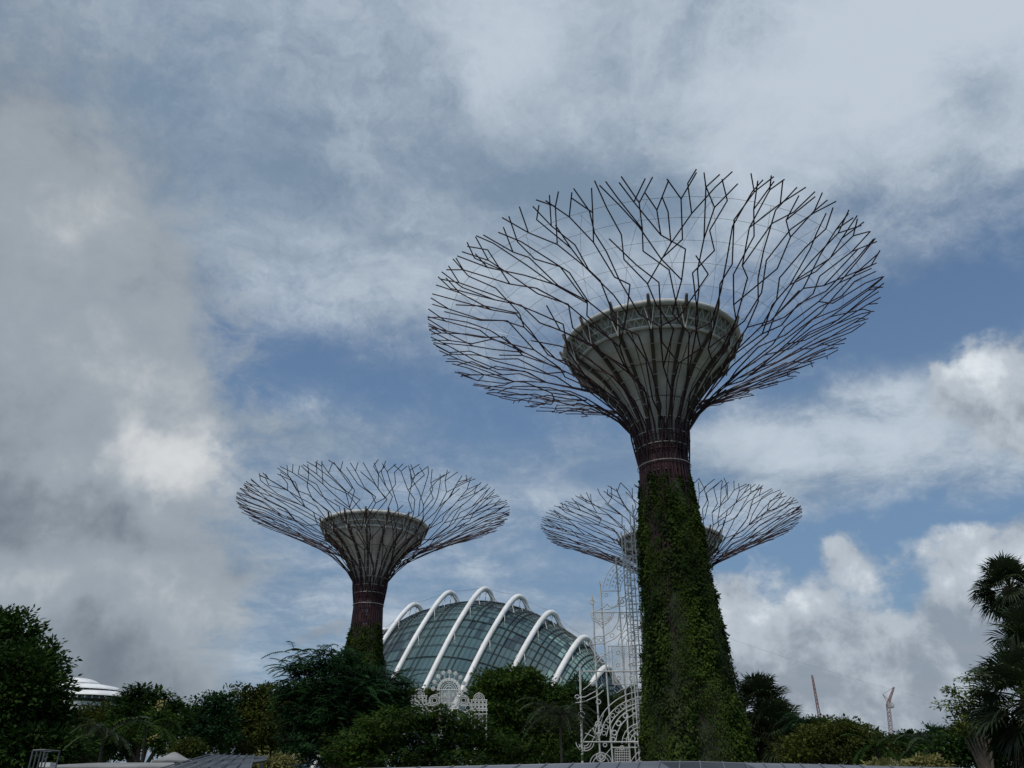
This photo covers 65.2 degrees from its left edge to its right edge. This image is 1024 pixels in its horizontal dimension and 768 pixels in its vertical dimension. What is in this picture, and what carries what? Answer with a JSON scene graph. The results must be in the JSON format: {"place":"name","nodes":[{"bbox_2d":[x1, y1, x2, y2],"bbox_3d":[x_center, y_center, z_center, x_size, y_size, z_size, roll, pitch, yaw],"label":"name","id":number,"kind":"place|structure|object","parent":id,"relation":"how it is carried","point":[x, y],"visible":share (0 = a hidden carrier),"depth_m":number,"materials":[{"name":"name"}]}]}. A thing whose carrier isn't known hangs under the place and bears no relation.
{"place":"outdoors","nodes":[
{"label":"outdoors","id":0,"kind":"place"},
{"bbox_2d":[22,677,124,767],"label":"white pavilion","id":1,"kind":"structure","parent":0,"point":[92,690],"depth_m":209.53,"materials":[{"name":"paint"}]},
{"bbox_2d":[161,753,267,767],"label":"slatted roof","id":2,"kind":"structure","parent":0,"point":[229,761],"depth_m":18.05,"materials":[{"name":"metal"}]},
{"bbox_2d":[0,0,1023,767],"label":"sky","id":3,"kind":"structure","parent":0,"point":[229,229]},
{"bbox_2d":[729,638,932,700],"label":"overhead cable","id":4,"kind":"object","parent":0,"point":[823,669],"visible":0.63,"depth_m":90.30,"materials":[{"name":"metal"}]},
{"label":"ground","id":5,"kind":"structure","parent":0,"visible":0},
{"bbox_2d":[28,749,59,767],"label":"metal frame","id":6,"kind":"object","parent":5,"relation":"on","point":[42,750],"visible":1,"depth_m":16.82,"materials":[{"name":"grey metal"}]},
{"bbox_2d":[0,603,101,767],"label":"broadleaf tree","id":7,"kind":"object","parent":5,"relation":"on","point":[36,712],"visible":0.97,"depth_m":37.33,"materials":[{"name":"green plant"}]},
{"bbox_2d":[39,762,174,767],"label":"flat roof canopy","id":8,"kind":"object","parent":5,"relation":"on","point":[121,765],"visible":0.76,"depth_m":19.06,"materials":[{"name":"paint"}]},
{"bbox_2d":[62,716,153,762],"bbox_3d":[-16.818,16.180,32.348,2.943,5.127,2.995,-21,-34,35],"label":"feather palm","id":9,"kind":"object","parent":5,"relation":"on","point":[101,730],"visible":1,"depth_m":32.97,"materials":[{"name":"green plant"}]},
{"bbox_2d":[105,717,181,762],"bbox_3d":[-16.939,17.813,35.782,3.453,5.379,3.278,23,-35,-37],"label":"feather palm","id":10,"kind":"object","parent":5,"relation":"on","point":[142,726],"visible":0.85,"depth_m":36.71,"materials":[{"name":"green plant"}]},
{"bbox_2d":[132,700,188,760],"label":"flowering tree","id":11,"kind":"object","parent":5,"relation":"on","point":[157,743],"visible":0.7,"depth_m":42.12,"materials":[{"name":"green plant"}]},
{"bbox_2d":[152,752,192,762],"bbox_3d":[-11.886,14.483,27.410,1.386,3.404,1.386,-11,-29,20],"label":"garden kiosk","id":12,"kind":"object","parent":5,"relation":"on","point":[174,757],"visible":0.8,"depth_m":27.72,"materials":[{"name":"metal"}]},
{"bbox_2d":[161,734,213,759],"bbox_3d":[-12.507,15.534,30.174,1.774,4.278,1.257,0,-27,0],"label":"shrub","id":13,"kind":"object","parent":5,"relation":"on","point":[195,749],"visible":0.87,"depth_m":30.82,"materials":[{"name":"green plant"}]},
{"bbox_2d":[250,745,306,767],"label":"shrub","id":14,"kind":"object","parent":5,"relation":"on","point":[281,761],"visible":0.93,"depth_m":21.61,"materials":[{"name":"green plant"}]},
{"bbox_2d":[261,641,427,767],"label":"feathery tree","id":15,"kind":"object","parent":5,"relation":"on","point":[324,700],"visible":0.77,"depth_m":40.43,"materials":[{"name":"green plant"}]},
{"bbox_2d":[315,701,531,767],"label":"shrub","id":16,"kind":"object","parent":5,"relation":"on","point":[394,735],"visible":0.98,"depth_m":32.42,"materials":[{"name":"green plant"}]},
{"bbox_2d":[293,586,632,767],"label":"glass conservatory","id":17,"kind":"object","parent":5,"relation":"on","point":[463,638],"visible":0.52,"depth_m":158.24,"materials":[{"name":"glass"}]},
{"bbox_2d":[359,760,952,767],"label":"walkway shelter","id":18,"kind":"object","parent":5,"relation":"on","point":[672,764],"visible":1,"depth_m":12.45,"materials":[{"name":"grey metal"}]},
{"bbox_2d":[811,675,820,715],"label":"tower crane","id":19,"kind":"object","parent":5,"relation":"on","point":[816,698],"visible":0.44,"depth_m":309.14,"materials":[{"name":"grey metal"}]},
{"bbox_2d":[841,733,909,764],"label":"feather palm","id":20,"kind":"object","parent":5,"relation":"on","point":[862,751],"visible":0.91,"depth_m":36.24,"materials":[{"name":"green plant"}]},
{"bbox_2d":[854,756,920,766],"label":"shrub","id":21,"kind":"object","parent":5,"relation":"on","point":[883,762],"visible":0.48,"depth_m":21.56,"materials":[{"name":"green plant"}]},
{"bbox_2d":[882,687,894,733],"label":"tower crane","id":22,"kind":"object","parent":5,"relation":"on","point":[889,706],"visible":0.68,"depth_m":353.51,"materials":[{"name":"white metal"}]},
{"bbox_2d":[893,728,950,761],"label":"feather palm","id":23,"kind":"object","parent":5,"relation":"on","point":[914,736],"visible":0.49,"depth_m":34.91,"materials":[{"name":"green plant"}]},
{"bbox_2d":[899,751,957,767],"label":"shrub","id":24,"kind":"object","parent":5,"relation":"on","point":[929,760],"visible":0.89,"depth_m":21.51,"materials":[{"name":"green plant"}]},
{"bbox_2d":[909,705,1022,767],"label":"broadleaf tree","id":25,"kind":"object","parent":5,"relation":"on","point":[958,751],"visible":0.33,"depth_m":30.57,"materials":[{"name":"green plant"}]},
{"bbox_2d":[929,664,1016,767],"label":"frangipani tree","id":26,"kind":"object","parent":5,"relation":"on","point":[981,760],"visible":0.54,"depth_m":22.16,"materials":[{"name":"green plant"}]},
{"bbox_2d":[960,633,1023,767],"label":"fan palm","id":27,"kind":"object","parent":5,"relation":"on","point":[1008,671],"visible":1,"depth_m":13.63,"materials":[{"name":"green plant"}]},
{"bbox_2d":[967,549,1023,698],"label":"fan palm","id":28,"kind":"object","parent":5,"relation":"on","point":[1002,570],"visible":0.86,"depth_m":16.79,"materials":[{"name":"green plant"}]},
{"bbox_2d":[983,600,1023,688],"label":"fan palm","id":29,"kind":"object","parent":5,"relation":"on","point":[1013,626],"visible":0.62,"depth_m":15.58,"materials":[{"name":"green plant"}]},
{"label":"plaza","id":30,"kind":"structure","parent":0,"visible":0},
{"bbox_2d":[73,700,111,763],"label":"broadleaf tree","id":31,"kind":"object","parent":30,"relation":"on","point":[95,714],"visible":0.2,"depth_m":68.70,"materials":[{"name":"green plant"}]},
{"bbox_2d":[81,681,200,762],"bbox_3d":[-23.519,22.933,49.380,7.351,8.762,5.459,0,-27,0],"label":"broadleaf tree","id":32,"kind":"object","parent":30,"relation":"on","point":[134,702],"visible":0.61,"depth_m":50.18,"materials":[{"name":"green plant"}]},
{"bbox_2d":[181,682,246,756],"bbox_3d":[-21.637,25.985,56.110,5.979,9.510,4.270,0,-27,0],"label":"broadleaf tree","id":33,"kind":"object","parent":30,"relation":"on","point":[217,709],"visible":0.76,"depth_m":56.91,"materials":[{"name":"green plant"}]},
{"bbox_2d":[208,680,305,767],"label":"broadleaf tree","id":34,"kind":"object","parent":30,"relation":"on","point":[253,709],"visible":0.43,"depth_m":59.89,"materials":[{"name":"green plant"}]},
{"bbox_2d":[236,459,509,767],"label":"supertree","id":35,"kind":"object","parent":30,"relation":"on","point":[373,547],"visible":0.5,"depth_m":117.88,"materials":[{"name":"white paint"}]},
{"bbox_2d":[385,684,445,748],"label":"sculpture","id":36,"kind":"object","parent":30,"relation":"on","point":[430,692],"visible":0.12,"depth_m":88.29,"materials":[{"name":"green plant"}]},
{"bbox_2d":[409,669,487,760],"bbox_3d":[-4.184,23.626,51.950,5.182,9.665,0.160,0,-27,0],"label":"light sculpture","id":37,"kind":"object","parent":30,"relation":"on","point":[452,694],"visible":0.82,"depth_m":53.37,"materials":[{"name":"paint"}]},
{"bbox_2d":[456,662,588,764],"bbox_3d":[0.642,25.267,56.414,9.604,11.072,7.556,0,-27,0],"label":"broadleaf tree","id":38,"kind":"object","parent":30,"relation":"on","point":[501,690],"visible":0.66,"depth_m":56.69,"materials":[{"name":"green plant"}]},
{"bbox_2d":[516,688,603,762],"bbox_3d":[2.726,21.320,45.099,4.797,7.681,4.948,16,-31,-28],"label":"feather palm","id":39,"kind":"object","parent":30,"relation":"on","point":[560,714],"visible":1,"depth_m":46.08,"materials":[{"name":"green plant"}]},
{"bbox_2d":[547,673,636,762],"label":"broadleaf tree","id":40,"kind":"object","parent":30,"relation":"on","point":[603,706],"visible":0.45,"depth_m":91.25,"materials":[{"name":"green plant"}]},
{"bbox_2d":[575,505,642,762],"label":"light sculpture","id":41,"kind":"object","parent":30,"relation":"on","point":[630,677],"visible":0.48,"depth_m":74.22,"materials":[{"name":"paint"}]},
{"bbox_2d":[605,685,641,761],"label":"broadleaf tree","id":42,"kind":"object","parent":30,"relation":"on","point":[618,695],"visible":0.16,"depth_m":99.14,"materials":[{"name":"green plant"}]},
{"bbox_2d":[428,169,883,762],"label":"supertree","id":43,"kind":"object","parent":30,"relation":"on","point":[652,369],"visible":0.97,"depth_m":66.49,"materials":[{"name":"plant"}]},
{"bbox_2d":[541,478,801,573],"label":"supertree","id":44,"kind":"object","parent":30,"relation":"on","point":[714,538],"visible":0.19,"depth_m":125.55,"materials":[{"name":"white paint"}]},
{"bbox_2d":[738,669,799,753],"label":"fan palm","id":45,"kind":"object","parent":30,"relation":"on","point":[757,685],"visible":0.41,"depth_m":66.44,"materials":[{"name":"green plant"}]},
{"bbox_2d":[744,692,807,763],"bbox_3d":[21.229,29.572,63.633,7.184,10.032,7.166,13,-30,-23],"label":"fan palm","id":46,"kind":"object","parent":30,"relation":"on","point":[770,716],"visible":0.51,"depth_m":63.97,"materials":[{"name":"green plant"}]},
{"bbox_2d":[774,711,826,736],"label":"feather palm","id":47,"kind":"object","parent":30,"relation":"on","point":[795,721],"visible":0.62,"depth_m":59.21,"materials":[{"name":"green plant"}]},
{"bbox_2d":[790,713,873,759],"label":"broadleaf tree","id":48,"kind":"object","parent":30,"relation":"on","point":[823,715],"depth_m":77.80,"materials":[{"name":"green plant"}]},
{"bbox_2d":[763,713,904,765],"bbox_3d":[22.970,27.001,55.825,9.748,7.445,6.009,0,-27,0],"label":"broadleaf tree","id":49,"kind":"object","parent":30,"relation":"on","point":[827,743],"visible":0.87,"depth_m":55.82,"materials":[{"name":"green plant"}]},
{"bbox_2d":[886,727,940,765],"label":"broadleaf tree","id":50,"kind":"object","parent":30,"relation":"on","point":[908,731],"visible":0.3,"depth_m":81.75,"materials":[{"name":"green plant"}]},
{"bbox_2d":[921,721,956,740],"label":"broadleaf tree","id":51,"kind":"object","parent":30,"relation":"on","point":[930,728],"visible":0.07,"depth_m":110.16,"materials":[{"name":"green plant"}]}
]}

